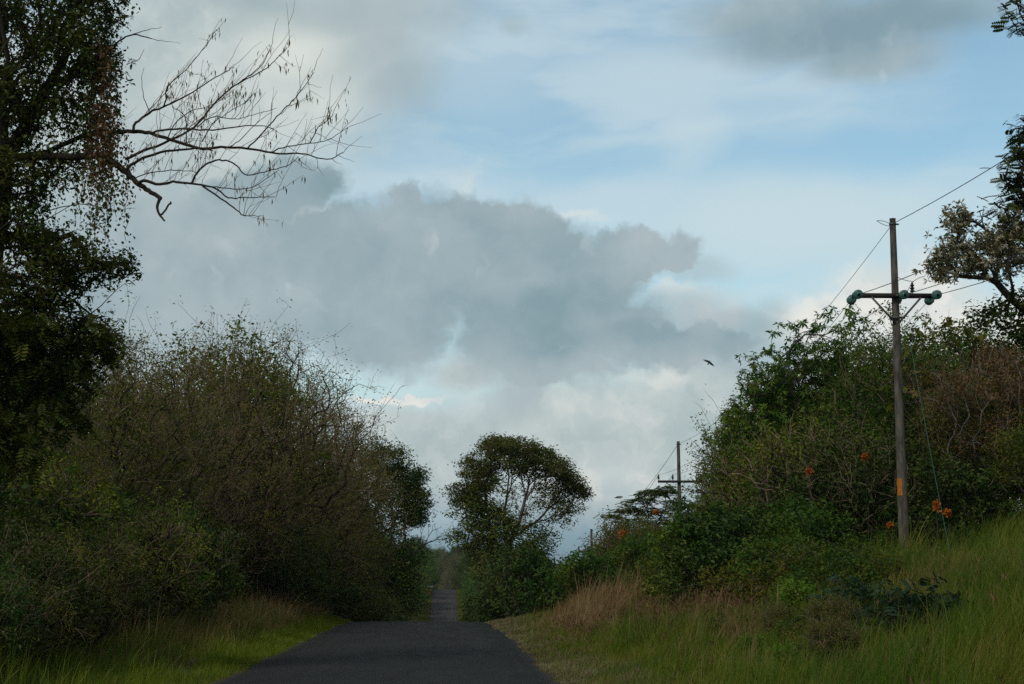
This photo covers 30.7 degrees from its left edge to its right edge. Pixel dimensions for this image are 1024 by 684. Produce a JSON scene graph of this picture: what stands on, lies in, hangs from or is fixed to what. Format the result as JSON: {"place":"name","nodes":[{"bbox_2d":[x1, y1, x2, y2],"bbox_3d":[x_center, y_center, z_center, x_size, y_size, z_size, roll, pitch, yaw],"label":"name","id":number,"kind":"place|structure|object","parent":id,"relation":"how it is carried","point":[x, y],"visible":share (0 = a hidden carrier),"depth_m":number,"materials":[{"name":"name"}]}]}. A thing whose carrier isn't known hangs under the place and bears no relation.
{"place":"outdoors","nodes":[
{"label":"outdoors","id":0,"kind":"place"},
{"bbox_2d":[40,610,353,683],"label":"verge grass","id":1,"kind":"structure","parent":0,"point":[265,645],"depth_m":37.39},
{"bbox_2d":[208,571,558,683],"bbox_3d":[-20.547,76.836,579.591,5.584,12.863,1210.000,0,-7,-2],"label":"road","id":2,"kind":"structure","parent":0,"point":[443,645],"depth_m":37.30,"materials":[{"name":"asphalt"}]},
{"bbox_2d":[0,0,1023,563],"label":"sky","id":3,"kind":"structure","parent":0,"point":[549,227],"materials":[{"name":"blue"}]},
{"bbox_2d":[1,564,1023,683],"bbox_3d":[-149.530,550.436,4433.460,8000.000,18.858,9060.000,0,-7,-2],"label":"ground","id":4,"kind":"structure","parent":0,"point":[245,669],"depth_m":33.14,"materials":[{"name":"plant"}]},
{"bbox_2d":[0,480,31,549],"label":"roadside shrub","id":5,"kind":"object","parent":4,"relation":"on","point":[10,506],"visible":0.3,"depth_m":29.88,"materials":[{"name":"green plant"}]},
{"bbox_2d":[0,471,62,540],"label":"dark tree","id":6,"kind":"object","parent":4,"relation":"on","point":[41,508],"visible":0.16,"depth_m":35.21,"materials":[{"name":"green plant"}]},
{"bbox_2d":[0,547,71,674],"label":"leggy shrub","id":7,"kind":"object","parent":4,"relation":"on","point":[20,617],"visible":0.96,"depth_m":26.26,"materials":[{"name":"green plant"}]},
{"bbox_2d":[0,409,83,548],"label":"leggy shrub","id":8,"kind":"object","parent":4,"relation":"on","point":[42,482],"visible":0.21,"depth_m":35.90,"materials":[{"name":"green plant"}]},
{"bbox_2d":[0,563,100,675],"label":"leggy shrub","id":9,"kind":"object","parent":4,"relation":"on","point":[54,610],"visible":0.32,"depth_m":28.07,"materials":[{"name":"green plant"}]},
{"bbox_2d":[9,546,105,660],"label":"leggy shrub","id":10,"kind":"object","parent":4,"relation":"on","point":[76,623],"visible":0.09,"depth_m":30.30,"materials":[{"name":"green plant"}]},
{"bbox_2d":[0,284,117,493],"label":"thicket tree","id":11,"kind":"object","parent":4,"relation":"on","point":[76,430],"visible":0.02,"depth_m":43.70,"materials":[{"name":"green plant"}]},
{"bbox_2d":[0,507,121,665],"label":"leggy shrub","id":12,"kind":"object","parent":4,"relation":"on","point":[36,564],"visible":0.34,"depth_m":29.03,"materials":[{"name":"green plant"}]},
{"bbox_2d":[18,466,110,547],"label":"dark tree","id":13,"kind":"object","parent":4,"relation":"on","point":[63,517],"visible":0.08,"depth_m":38.34,"materials":[{"name":"green plant"}]},
{"bbox_2d":[0,504,136,662],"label":"leggy shrub","id":14,"kind":"object","parent":4,"relation":"on","point":[79,548],"visible":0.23,"depth_m":30.85,"materials":[{"name":"green plant"}]},
{"bbox_2d":[0,501,138,652],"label":"leggy shrub","id":15,"kind":"object","parent":4,"relation":"on","point":[75,534],"visible":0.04,"depth_m":33.17,"materials":[{"name":"green plant"}]},
{"bbox_2d":[12,391,134,541],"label":"thicket tree","id":16,"kind":"object","parent":4,"relation":"on","point":[88,471],"visible":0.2,"depth_m":40.43,"materials":[{"name":"green plant"}]},
{"bbox_2d":[22,441,165,577],"bbox_3d":[-10.300,4.220,39.172,4.804,4.663,5.330,-4,-8,32],"label":"leggy shrub","id":17,"kind":"object","parent":4,"relation":"on","point":[94,511],"visible":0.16,"depth_m":39.04,"materials":[{"name":"green plant"}]},
{"bbox_2d":[53,510,162,625],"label":"leggy shrub","id":18,"kind":"object","parent":4,"relation":"on","point":[108,548],"visible":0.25,"depth_m":37.41,"materials":[{"name":"green plant"}]},
{"bbox_2d":[67,553,148,654],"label":"leggy shrub","id":19,"kind":"object","parent":4,"relation":"on","point":[110,618],"visible":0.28,"depth_m":33.82,"materials":[{"name":"green plant"}]},
{"bbox_2d":[52,453,186,586],"bbox_3d":[-10.309,4.841,44.210,4.857,4.343,4.990,-2,-7,18],"label":"roadside shrub","id":20,"kind":"object","parent":4,"relation":"on","point":[122,499],"visible":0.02,"depth_m":43.58,"materials":[{"name":"green plant"}]},
{"bbox_2d":[46,318,193,467],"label":"thicket tree","id":21,"kind":"object","parent":4,"relation":"on","point":[117,401],"visible":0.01,"depth_m":62.15,"materials":[{"name":"green plant"}]},
{"bbox_2d":[64,311,179,458],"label":"thicket tree","id":22,"kind":"object","parent":4,"relation":"on","point":[130,376],"depth_m":72.72,"materials":[{"name":"green plant"}]},
{"bbox_2d":[92,557,169,638],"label":"leggy shrub","id":23,"kind":"object","parent":4,"relation":"on","point":[142,602],"visible":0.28,"depth_m":37.02,"materials":[{"name":"green plant"}]},
{"bbox_2d":[31,279,242,530],"bbox_3d":[-10.857,3.032,49.066,6.827,9.583,7.036,-3,-8,26],"label":"thicket tree","id":24,"kind":"object","parent":4,"relation":"on","point":[127,415],"visible":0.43,"depth_m":48.93,"materials":[{"name":"green plant"}]},
{"bbox_2d":[84,484,221,630],"bbox_3d":[-8.060,5.037,41.410,4.408,3.857,3.973,-3,-8,26],"label":"leggy shrub","id":25,"kind":"object","parent":4,"relation":"on","point":[157,537],"visible":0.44,"depth_m":41.13,"materials":[{"name":"green plant"}]},
{"bbox_2d":[0,584,315,683],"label":"grass","id":26,"kind":"structure","parent":4,"relation":"on","point":[64,670],"depth_m":32.67,"materials":[{"name":"plant"}]},
{"bbox_2d":[62,330,282,566],"bbox_3d":[-10.367,3.794,54.371,7.289,8.997,7.172,4,-8,-29],"label":"thicket tree","id":27,"kind":"object","parent":4,"relation":"on","point":[231,458],"visible":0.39,"depth_m":54.41,"materials":[{"name":"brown plant"}]},
{"bbox_2d":[118,485,252,630],"bbox_3d":[-8.802,5.531,46.276,4.801,4.030,4.436,1,-7,-11],"label":"leggy shrub","id":28,"kind":"object","parent":4,"relation":"on","point":[220,560],"visible":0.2,"depth_m":46.38,"materials":[{"name":"green plant"}]},
{"bbox_2d":[0,0,376,498],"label":"vine hung tree","id":29,"kind":"object","parent":4,"relation":"on","point":[36,369],"visible":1,"depth_m":30.93,"materials":[{"name":"green plant"}]},
{"bbox_2d":[49,573,340,670],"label":"dry grass","id":30,"kind":"structure","parent":4,"relation":"on","point":[288,612],"depth_m":46.55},
{"bbox_2d":[77,315,340,561],"bbox_3d":[-10.169,4.426,63.966,10.821,10.821,9.330,6,-10,-42],"label":"olive tree","id":31,"kind":"object","parent":4,"relation":"on","point":[272,375],"visible":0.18,"depth_m":63.04,"materials":[{"name":"green plant"}]},
{"bbox_2d":[167,484,259,602],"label":"leggy shrub","id":32,"kind":"object","parent":4,"relation":"on","point":[238,570],"visible":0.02,"depth_m":60.96,"materials":[{"name":"green plant"}]},
{"bbox_2d":[182,557,253,615],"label":"roadside shrub","id":33,"kind":"object","parent":4,"relation":"on","point":[222,584],"visible":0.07,"depth_m":50.47,"materials":[{"name":"green plant"}]},
{"bbox_2d":[105,295,338,596],"bbox_3d":[-9.429,4.025,60.951,7.875,10.691,7.911,-5,-9,34],"label":"thicket tree","id":34,"kind":"object","parent":4,"relation":"on","point":[275,487],"visible":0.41,"depth_m":60.17,"materials":[{"name":"green plant"}]},
{"bbox_2d":[139,298,405,568],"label":"thicket tree","id":35,"kind":"object","parent":4,"relation":"on","point":[329,500],"visible":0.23,"depth_m":68.43,"materials":[{"name":"green plant"}]},
{"bbox_2d":[226,505,324,607],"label":"leggy shrub","id":36,"kind":"object","parent":4,"relation":"on","point":[282,572],"visible":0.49,"depth_m":62.49,"materials":[{"name":"green plant"}]},
{"bbox_2d":[217,314,410,582],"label":"thicket tree","id":37,"kind":"object","parent":4,"relation":"on","point":[342,496],"visible":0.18,"depth_m":77.56,"materials":[{"name":"green plant"}]},
{"bbox_2d":[247,362,402,595],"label":"thicket tree","id":38,"kind":"object","parent":4,"relation":"on","point":[374,535],"visible":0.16,"depth_m":86.80,"materials":[{"name":"green plant"}]},
{"bbox_2d":[280,409,427,618],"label":"thicket tree","id":39,"kind":"object","parent":4,"relation":"on","point":[383,546],"visible":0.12,"depth_m":93.36,"materials":[{"name":"green plant"}]},
{"bbox_2d":[322,534,390,620],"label":"leggy shrub","id":40,"kind":"object","parent":4,"relation":"on","point":[362,598],"visible":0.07,"depth_m":88.72,"materials":[{"name":"green plant"}]},
{"bbox_2d":[341,564,387,621],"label":"leggy shrub","id":41,"kind":"object","parent":4,"relation":"on","point":[359,618],"visible":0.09,"depth_m":94.07,"materials":[{"name":"green plant"}]},
{"bbox_2d":[354,570,401,621],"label":"leggy shrub","id":42,"kind":"object","parent":4,"relation":"on","point":[382,617],"visible":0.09,"depth_m":99.21,"materials":[{"name":"green plant"}]},
{"bbox_2d":[328,436,455,617],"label":"dark round tree","id":43,"kind":"object","parent":4,"relation":"on","point":[416,482],"visible":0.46,"depth_m":104.94,"materials":[{"name":"green plant"}]},
{"bbox_2d":[392,568,427,618],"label":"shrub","id":44,"kind":"object","parent":4,"relation":"on","point":[421,600],"visible":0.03,"depth_m":197.07,"materials":[{"name":"green plant"}]},
{"bbox_2d":[415,588,465,621],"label":"verge grass","id":45,"kind":"structure","parent":4,"relation":"on","point":[427,607],"depth_m":368.39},
{"bbox_2d":[461,571,519,620],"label":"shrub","id":46,"kind":"object","parent":4,"relation":"on","point":[467,601],"visible":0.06,"depth_m":199.84,"materials":[{"name":"green plant"}]},
{"bbox_2d":[469,554,516,610],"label":"dark tree","id":47,"kind":"object","parent":4,"relation":"on","point":[484,585],"visible":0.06,"depth_m":219.08,"materials":[{"name":"green plant"}]},
{"bbox_2d":[459,555,560,621],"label":"roadside shrub","id":48,"kind":"object","parent":4,"relation":"on","point":[493,614],"visible":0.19,"depth_m":91.27,"materials":[{"name":"green plant"}]},
{"bbox_2d":[436,432,596,618],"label":"umbrella tree","id":49,"kind":"object","parent":4,"relation":"on","point":[533,456],"visible":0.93,"depth_m":90.33,"materials":[{"name":"green plant"}]},
{"bbox_2d":[481,537,581,617],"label":"roadside shrub","id":50,"kind":"object","parent":4,"relation":"on","point":[536,596],"visible":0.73,"depth_m":82.65,"materials":[{"name":"green plant"}]},
{"bbox_2d":[539,543,639,600],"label":"roadside shrub","id":51,"kind":"object","parent":4,"relation":"on","point":[579,567],"visible":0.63,"depth_m":71.70,"materials":[{"name":"green plant"}]},
{"bbox_2d":[581,515,660,587],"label":"leggy shrub","id":52,"kind":"object","parent":4,"relation":"on","point":[611,543],"visible":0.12,"depth_m":79.56,"materials":[{"name":"green plant"}]},
{"bbox_2d":[574,501,669,588],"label":"leggy shrub","id":53,"kind":"object","parent":4,"relation":"on","point":[615,521],"visible":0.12,"depth_m":81.43,"materials":[{"name":"green plant"}]},
{"bbox_2d":[596,529,658,584],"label":"roadside shrub","id":54,"kind":"object","parent":4,"relation":"on","point":[630,548],"visible":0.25,"depth_m":75.89,"materials":[{"name":"green plant"}]},
{"bbox_2d":[596,486,691,529],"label":"layered tree","id":55,"kind":"object","parent":4,"relation":"on","point":[651,494],"visible":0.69,"depth_m":115.58,"materials":[{"name":"green plant"}]},
{"bbox_2d":[627,518,698,585],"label":"roadside shrub","id":56,"kind":"object","parent":4,"relation":"on","point":[639,557],"visible":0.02,"depth_m":69.14,"materials":[{"name":"green plant"}]},
{"bbox_2d":[628,542,727,609],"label":"roadside shrub","id":57,"kind":"object","parent":4,"relation":"on","point":[662,590],"visible":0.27,"depth_m":51.61,"materials":[{"name":"green plant"}]},
{"bbox_2d":[657,441,701,514],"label":"utility pole","id":58,"kind":"object","parent":4,"relation":"on","point":[678,481],"visible":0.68,"depth_m":98.10,"materials":[{"name":"wood"}]},
{"bbox_2d":[643,500,766,588],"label":"roadside shrub","id":59,"kind":"object","parent":4,"relation":"on","point":[675,536],"visible":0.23,"depth_m":51.55,"materials":[{"name":"green plant"}]},
{"bbox_2d":[655,489,771,602],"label":"roadside shrub","id":60,"kind":"object","parent":4,"relation":"on","point":[693,505],"visible":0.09,"depth_m":51.84,"materials":[{"name":"green plant"}]},
{"bbox_2d":[682,400,744,509],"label":"leggy tree","id":61,"kind":"object","parent":4,"relation":"on","point":[696,477],"visible":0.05,"depth_m":78.88,"materials":[{"name":"green plant"}]},
{"bbox_2d":[656,496,784,604],"bbox_3d":[5.952,5.758,49.999,3.805,3.312,3.704,6,-10,-42],"label":"roadside shrub","id":62,"kind":"object","parent":4,"relation":"on","point":[722,547],"visible":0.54,"depth_m":50.08,"materials":[{"name":"green plant"}]},
{"bbox_2d":[732,632,765,654],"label":"roadside shrub","id":63,"kind":"object","parent":4,"relation":"on","point":[748,638],"visible":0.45,"depth_m":32.96,"materials":[{"name":"green plant"}]},
{"bbox_2d":[687,371,824,499],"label":"leggy tree","id":64,"kind":"object","parent":4,"relation":"on","point":[719,464],"visible":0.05,"depth_m":66.90,"materials":[{"name":"green plant"}]},
{"bbox_2d":[658,411,855,522],"bbox_3d":[8.148,5.236,58.849,6.941,6.072,6.255,3,-8,-26],"label":"leggy shrub","id":65,"kind":"object","parent":4,"relation":"on","point":[731,483],"visible":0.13,"depth_m":58.81,"materials":[{"name":"green plant"}]},
{"bbox_2d":[698,531,829,606],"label":"roadside shrub","id":66,"kind":"object","parent":4,"relation":"on","point":[728,568],"visible":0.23,"depth_m":47.35,"materials":[{"name":"green plant"}]},
{"bbox_2d":[511,520,1023,683],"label":"grass seed heads","id":67,"kind":"object","parent":4,"relation":"on","point":[721,595],"depth_m":41.67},
{"bbox_2d":[714,526,828,599],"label":"roadside shrub","id":68,"kind":"object","parent":4,"relation":"on","point":[792,536],"visible":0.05,"depth_m":47.59,"materials":[{"name":"green plant"}]},
{"bbox_2d":[521,526,1023,683],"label":"dry grass","id":69,"kind":"structure","parent":4,"relation":"on","point":[592,597],"depth_m":43.39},
{"bbox_2d":[527,489,1023,683],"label":"grass","id":70,"kind":"structure","parent":4,"relation":"on","point":[961,657],"depth_m":28.25,"materials":[{"name":"plant"}]},
{"bbox_2d":[726,528,829,600],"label":"roadside shrub","id":71,"kind":"object","parent":4,"relation":"on","point":[743,554],"visible":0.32,"depth_m":46.71,"materials":[{"name":"green plant"}]},
{"bbox_2d":[756,598,799,636],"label":"leggy shrub","id":72,"kind":"object","parent":4,"relation":"on","point":[782,611],"visible":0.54,"depth_m":35.06,"materials":[{"name":"green plant"}]},
{"bbox_2d":[727,535,842,602],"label":"roadside shrub","id":73,"kind":"object","parent":4,"relation":"on","point":[782,565],"visible":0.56,"depth_m":44.54,"materials":[{"name":"green plant"}]},
{"bbox_2d":[753,572,817,607],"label":"roadside shrub","id":74,"kind":"object","parent":4,"relation":"on","point":[774,595],"visible":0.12,"depth_m":41.61,"materials":[{"name":"green plant"}]},
{"bbox_2d":[768,611,806,640],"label":"roadside shrub","id":75,"kind":"object","parent":4,"relation":"on","point":[776,625],"visible":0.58,"depth_m":34.22,"materials":[{"name":"green plant"}]},
{"bbox_2d":[710,304,885,476],"bbox_3d":[9.631,3.334,62.446,6.109,9.350,2.456,0,-7,-2],"label":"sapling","id":76,"kind":"object","parent":4,"relation":"on","point":[779,358],"visible":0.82,"depth_m":62.54,"materials":[{"name":"green plant"}]},
{"bbox_2d":[731,490,870,553],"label":"roadside shrub","id":77,"kind":"object","parent":4,"relation":"on","point":[797,507],"visible":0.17,"depth_m":52.96,"materials":[{"name":"green plant"}]},
{"bbox_2d":[774,576,828,613],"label":"roadside shrub","id":78,"kind":"object","parent":4,"relation":"on","point":[802,588],"visible":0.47,"depth_m":36.01,"materials":[{"name":"green plant"}]},
{"bbox_2d":[715,394,911,535],"bbox_3d":[9.537,4.622,56.597,6.320,6.134,7.012,-3,-8,21],"label":"leggy shrub","id":79,"kind":"object","parent":4,"relation":"on","point":[790,454],"visible":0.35,"depth_m":55.76,"materials":[{"name":"green plant"}]},
{"bbox_2d":[717,340,909,483],"bbox_3d":[10.278,4.064,63.650,7.011,8.486,6.981,-2,-7,12],"label":"open tree","id":80,"kind":"object","parent":4,"relation":"on","point":[808,368],"visible":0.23,"depth_m":63.58,"materials":[{"name":"green plant"}]},
{"bbox_2d":[759,504,890,568],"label":"roadside shrub","id":81,"kind":"object","parent":4,"relation":"on","point":[807,529],"visible":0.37,"depth_m":51.17,"materials":[{"name":"green plant"}]},
{"bbox_2d":[794,607,866,668],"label":"leggy shrub","id":82,"kind":"object","parent":4,"relation":"on","point":[833,629],"visible":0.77,"depth_m":27.07,"materials":[{"name":"green plant"}]},
{"bbox_2d":[793,585,871,638],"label":"leggy shrub","id":83,"kind":"object","parent":4,"relation":"on","point":[832,604],"visible":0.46,"depth_m":31.38,"materials":[{"name":"green plant"}]},
{"bbox_2d":[785,543,896,594],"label":"roadside shrub","id":84,"kind":"object","parent":4,"relation":"on","point":[859,568],"visible":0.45,"depth_m":38.85,"materials":[{"name":"green plant"}]},
{"bbox_2d":[793,572,893,622],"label":"feathery shrub","id":85,"kind":"object","parent":4,"relation":"on","point":[860,591],"visible":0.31,"depth_m":33.20,"materials":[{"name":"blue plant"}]},
{"bbox_2d":[770,408,964,550],"bbox_3d":[10.669,4.553,54.081,5.818,5.285,6.296,-5,-9,36],"label":"leggy shrub","id":86,"kind":"object","parent":4,"relation":"on","point":[878,478],"visible":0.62,"depth_m":53.31,"materials":[{"name":"green plant"}]},
{"bbox_2d":[823,537,915,584],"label":"roadside shrub","id":87,"kind":"object","parent":4,"relation":"on","point":[881,556],"visible":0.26,"depth_m":42.26,"materials":[{"name":"green plant"}]},
{"bbox_2d":[790,303,955,417],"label":"leggy tree","id":88,"kind":"object","parent":4,"relation":"on","point":[874,336],"visible":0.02,"depth_m":69.19,"materials":[{"name":"green plant"}]},
{"bbox_2d":[846,218,941,550],"bbox_3d":[10.209,1.579,49.513,2.407,9.882,0.936,0,-7,-2],"label":"utility pole","id":89,"kind":"object","parent":4,"relation":"on","point":[897,297],"visible":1,"depth_m":49.57,"materials":[{"name":"wood"}]},
{"bbox_2d":[910,343,949,549],"bbox_3d":[10.920,2.846,48.661,0.015,5.980,1.622,3,-8,-23],"label":"guy wire","id":90,"kind":"object","parent":89,"relation":"attached to","point":[928,441],"visible":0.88,"depth_m":48.77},
{"bbox_2d":[860,220,1023,293],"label":"power line","id":91,"kind":"object","parent":89,"relation":"attached to","point":[948,258],"visible":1,"depth_m":39.81,"materials":[{"name":"metal"}]},
{"bbox_2d":[893,147,1023,223],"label":"power line","id":92,"kind":"object","parent":89,"relation":"attached to","point":[962,185],"visible":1,"depth_m":43.22,"materials":[{"name":"metal"}]},
{"bbox_2d":[804,300,1012,491],"bbox_3d":[12.252,2.953,58.687,6.103,8.352,6.290,2,-7,-18],"label":"leggy tree","id":93,"kind":"object","parent":4,"relation":"on","point":[878,375],"visible":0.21,"depth_m":57.98,"materials":[{"name":"green plant"}]},
{"bbox_2d":[844,572,975,644],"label":"feathery shrub","id":94,"kind":"object","parent":4,"relation":"on","point":[890,608],"visible":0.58,"depth_m":30.32,"materials":[{"name":"green plant"}]},
{"bbox_2d":[866,491,971,549],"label":"roadside shrub","id":95,"kind":"object","parent":4,"relation":"on","point":[895,523],"visible":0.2,"depth_m":52.27,"materials":[{"name":"green plant"}]},
{"bbox_2d":[874,309,1002,465],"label":"sapling","id":96,"kind":"object","parent":4,"relation":"on","point":[948,323],"visible":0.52,"depth_m":55.80,"materials":[{"name":"green plant"}]},
{"bbox_2d":[872,306,1021,504],"bbox_3d":[15.216,2.886,62.415,6.318,8.647,6.512,-1,-7,11],"label":"leggy tree","id":97,"kind":"object","parent":4,"relation":"on","point":[953,359],"visible":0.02,"depth_m":62.30,"materials":[{"name":"green plant"}]},
{"bbox_2d":[886,355,1023,520],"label":"leggy tree","id":98,"kind":"object","parent":4,"relation":"on","point":[960,419],"visible":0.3,"depth_m":53.83,"materials":[{"name":"green plant"}]},
{"bbox_2d":[902,336,1023,522],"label":"rusty tree","id":99,"kind":"object","parent":4,"relation":"on","point":[949,395],"visible":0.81,"depth_m":52.60,"materials":[{"name":"brown plant"}]},
{"bbox_2d":[908,449,1023,549],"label":"roadside shrub","id":100,"kind":"object","parent":4,"relation":"on","point":[952,488],"visible":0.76,"depth_m":50.61,"materials":[{"name":"green plant"}]},
{"bbox_2d":[908,345,1023,508],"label":"open tree","id":101,"kind":"object","parent":4,"relation":"on","point":[991,387],"visible":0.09,"depth_m":56.13,"materials":[{"name":"green plant"}]},
{"bbox_2d":[911,0,1023,360],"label":"seed head tree","id":102,"kind":"object","parent":4,"relation":"on","point":[997,247],"visible":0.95,"depth_m":42.86,"materials":[{"name":"green plant"}]},
{"bbox_2d":[955,342,1023,517],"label":"rusty tree","id":103,"kind":"object","parent":4,"relation":"on","point":[1015,352],"visible":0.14,"depth_m":55.12,"materials":[{"name":"brown plant"}]},
{"bbox_2d":[975,405,1023,513],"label":"olive tree","id":104,"kind":"object","parent":4,"relation":"on","point":[1010,449],"visible":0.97,"depth_m":50.94,"materials":[{"name":"green plant"}]},
{"bbox_2d":[483,613,683,683],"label":"verge dry grass","id":105,"kind":"structure","parent":0,"point":[499,627],"depth_m":36.23,"materials":[{"name":"plant"}]},
{"bbox_2d":[497,602,810,683],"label":"verge grass","id":106,"kind":"structure","parent":0,"point":[613,658],"depth_m":33.38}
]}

